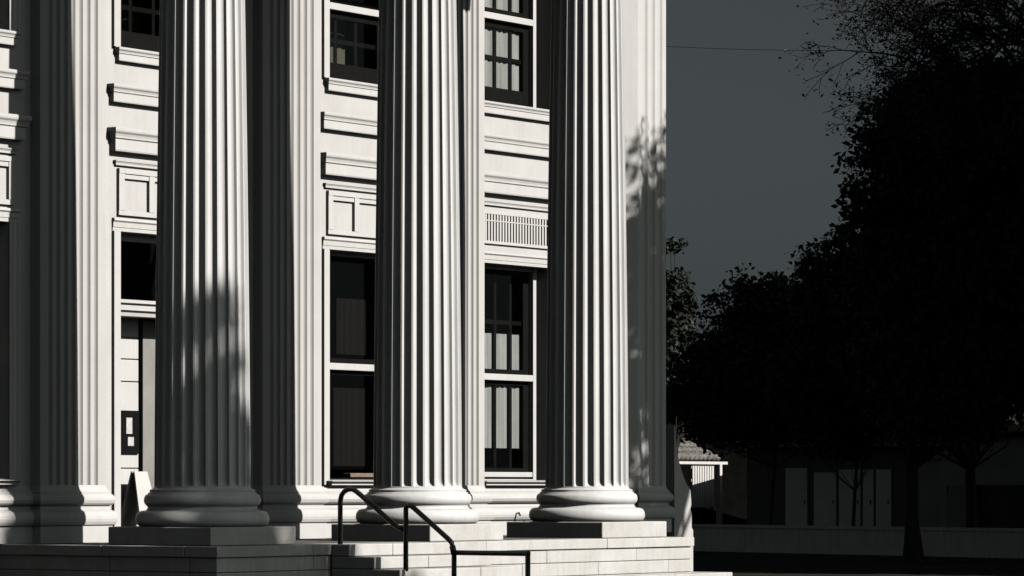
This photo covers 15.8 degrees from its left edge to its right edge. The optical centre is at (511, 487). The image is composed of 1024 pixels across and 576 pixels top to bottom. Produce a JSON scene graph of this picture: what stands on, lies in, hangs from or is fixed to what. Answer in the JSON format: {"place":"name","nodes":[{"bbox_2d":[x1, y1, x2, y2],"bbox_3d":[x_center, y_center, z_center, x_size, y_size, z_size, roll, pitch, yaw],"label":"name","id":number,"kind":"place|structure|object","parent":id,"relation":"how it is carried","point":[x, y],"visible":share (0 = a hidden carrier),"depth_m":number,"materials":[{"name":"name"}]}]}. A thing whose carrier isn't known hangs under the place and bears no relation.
{"place":"outdoors","nodes":[
{"label":"outdoors","id":0,"kind":"place"},
{"bbox_2d":[678,438,746,524],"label":"porch house","id":1,"kind":"structure","parent":0,"point":[716,484],"depth_m":137.46,"materials":[{"name":"paint"}]},
{"bbox_2d":[666,45,988,50],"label":"power line","id":2,"kind":"object","parent":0,"point":[758,49],"visible":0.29,"depth_m":95.99,"materials":[{"name":"black metal"}]},
{"bbox_2d":[666,0,1023,341],"label":"sky","id":3,"kind":"structure","parent":0,"point":[750,178],"materials":[{"name":"grey"}]},
{"bbox_2d":[692,524,1023,558],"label":"wall","id":4,"kind":"structure","parent":0,"point":[946,542],"depth_m":91.57,"materials":[{"name":"grey concrete"}]},
{"bbox_2d":[693,551,1023,575],"bbox_3d":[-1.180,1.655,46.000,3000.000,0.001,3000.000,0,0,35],"label":"ground","id":5,"kind":"structure","parent":0,"point":[762,564],"depth_m":78.59,"materials":[{"name":"black"}]},
{"bbox_2d":[0,0,731,575],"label":"courthouse","id":6,"kind":"structure","parent":5,"relation":"on","point":[278,274],"depth_m":46.13,"materials":[{"name":"stone"}]},
{"bbox_2d":[121,410,138,453],"bbox_3d":[-4.757,-0.695,45.862,0.031,0.540,0.320,0,0,35],"label":"notice board","id":7,"kind":"object","parent":6,"relation":"attached to","point":[129,432],"visible":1,"depth_m":45.84,"materials":[{"name":"black paint"}]},
{"bbox_2d":[121,471,151,525],"bbox_3d":[-4.615,0.225,45.614,0.460,0.860,0.400,0,0,35],"label":"sandwich board","id":8,"kind":"object","parent":6,"relation":"on","point":[138,487],"visible":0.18,"depth_m":45.59,"materials":[{"name":"white"}]},
{"bbox_2d":[121,233,155,510],"bbox_3d":[-5.558,-1.217,46.539,2.950,3.835,1.860,0,0,35],"label":"doorway","id":9,"kind":"structure","parent":6,"relation":"in","point":[140,396],"depth_m":45.99,"materials":[{"name":"white wood"}]},
{"bbox_2d":[121,0,159,51],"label":"window","id":10,"kind":"structure","parent":6,"relation":"in","point":[132,36],"depth_m":45.95,"materials":[{"name":"black paint"}]},
{"bbox_2d":[330,252,374,479],"bbox_3d":[-2.234,-1.600,49.246,0.272,3.070,1.660,0,0,35],"label":"window","id":11,"kind":"structure","parent":6,"relation":"in","point":[351,406],"depth_m":49.54,"materials":[{"name":"black paint"}]},
{"bbox_2d":[330,0,378,83],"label":"window","id":12,"kind":"structure","parent":6,"relation":"in","point":[340,10],"depth_m":49.38,"materials":[{"name":"black paint"}]},
{"bbox_2d":[484,0,536,107],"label":"window","id":13,"kind":"structure","parent":6,"relation":"in","point":[503,22],"depth_m":52.31,"materials":[{"name":"black paint"}]},
{"bbox_2d":[484,265,536,479],"bbox_3d":[-0.179,-1.600,52.043,0.170,3.070,1.660,0,0,35],"label":"window","id":14,"kind":"structure","parent":6,"relation":"in","point":[503,377],"depth_m":52.34,"materials":[{"name":"black paint"}]},
{"bbox_2d":[667,418,697,440],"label":"background tree","id":15,"kind":"object","parent":5,"relation":"on","point":[687,434],"depth_m":182.51,"materials":[{"name":"green plant"}]},
{"bbox_2d":[737,424,1023,527],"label":"long house","id":16,"kind":"structure","parent":5,"relation":"on","point":[817,492],"depth_m":128.38,"materials":[{"name":"paint"}]},
{"bbox_2d":[784,466,809,525],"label":"door","id":17,"kind":"structure","parent":16,"relation":"in","point":[796,478],"depth_m":129.85,"materials":[{"name":"black metal"}]},
{"bbox_2d":[812,470,837,525],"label":"door","id":18,"kind":"structure","parent":16,"relation":"in","point":[824,483],"depth_m":129.22,"materials":[{"name":"grey wood"}]},
{"bbox_2d":[838,468,861,525],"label":"door","id":19,"kind":"structure","parent":16,"relation":"in","point":[845,493],"depth_m":128.66,"materials":[{"name":"black metal"}]},
{"bbox_2d":[861,467,875,525],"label":"door","id":20,"kind":"structure","parent":16,"relation":"in","point":[869,481],"depth_m":128.15,"materials":[{"name":"black metal"}]},
{"bbox_2d":[876,467,893,526],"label":"door","id":21,"kind":"structure","parent":16,"relation":"in","point":[884,475],"depth_m":127.81,"materials":[{"name":"black metal"}]},
{"bbox_2d":[778,0,1023,212],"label":"sparse tree","id":22,"kind":"object","parent":5,"relation":"on","point":[981,82],"visible":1,"depth_m":75.24,"materials":[{"name":"black plant"}]},
{"bbox_2d":[828,46,1023,563],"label":"broadleaf tree","id":23,"kind":"object","parent":5,"relation":"on","point":[944,353],"visible":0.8,"depth_m":79.04,"materials":[{"name":"black plant"}]},
{"bbox_2d":[830,132,1023,527],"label":"broadleaf tree","id":24,"kind":"object","parent":5,"relation":"on","point":[1016,396],"visible":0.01,"depth_m":91.82,"materials":[{"name":"green plant"}]},
{"bbox_2d":[999,405,1023,424],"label":"background tree","id":25,"kind":"object","parent":5,"relation":"on","point":[1013,421],"visible":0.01,"depth_m":167.77,"materials":[{"name":"green plant"}]},
{"bbox_2d":[940,431,1023,526],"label":"garage","id":26,"kind":"structure","parent":0,"point":[1004,466],"depth_m":120.95,"materials":[{"name":"paint"}]},
{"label":"road","id":27,"kind":"structure","parent":0,"visible":0},
{"bbox_2d":[666,237,702,452],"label":"broadleaf tree","id":28,"kind":"object","parent":27,"relation":"on","point":[679,317],"visible":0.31,"depth_m":119.66,"materials":[{"name":"plant"}]},
{"bbox_2d":[666,263,828,524],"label":"broadleaf tree","id":29,"kind":"object","parent":27,"relation":"on","point":[724,374],"visible":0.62,"depth_m":107.04,"materials":[{"name":"black plant"}]},
{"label":"pavement","id":30,"kind":"structure","parent":0,"visible":0},
{"bbox_2d":[758,229,895,525],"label":"broadleaf tree","id":31,"kind":"object","parent":30,"relation":"on","point":[809,375],"visible":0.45,"depth_m":100.24,"materials":[{"name":"black plant"}]},
{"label":"entrance path","id":32,"kind":"structure","parent":0,"visible":0},
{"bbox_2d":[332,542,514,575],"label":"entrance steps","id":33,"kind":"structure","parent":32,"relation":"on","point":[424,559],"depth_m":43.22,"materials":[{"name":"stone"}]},
{"bbox_2d":[338,487,530,575],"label":"handrail","id":34,"kind":"object","parent":33,"relation":"on","point":[454,552],"visible":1,"depth_m":42.44,"materials":[{"name":"black metal"}]}
]}

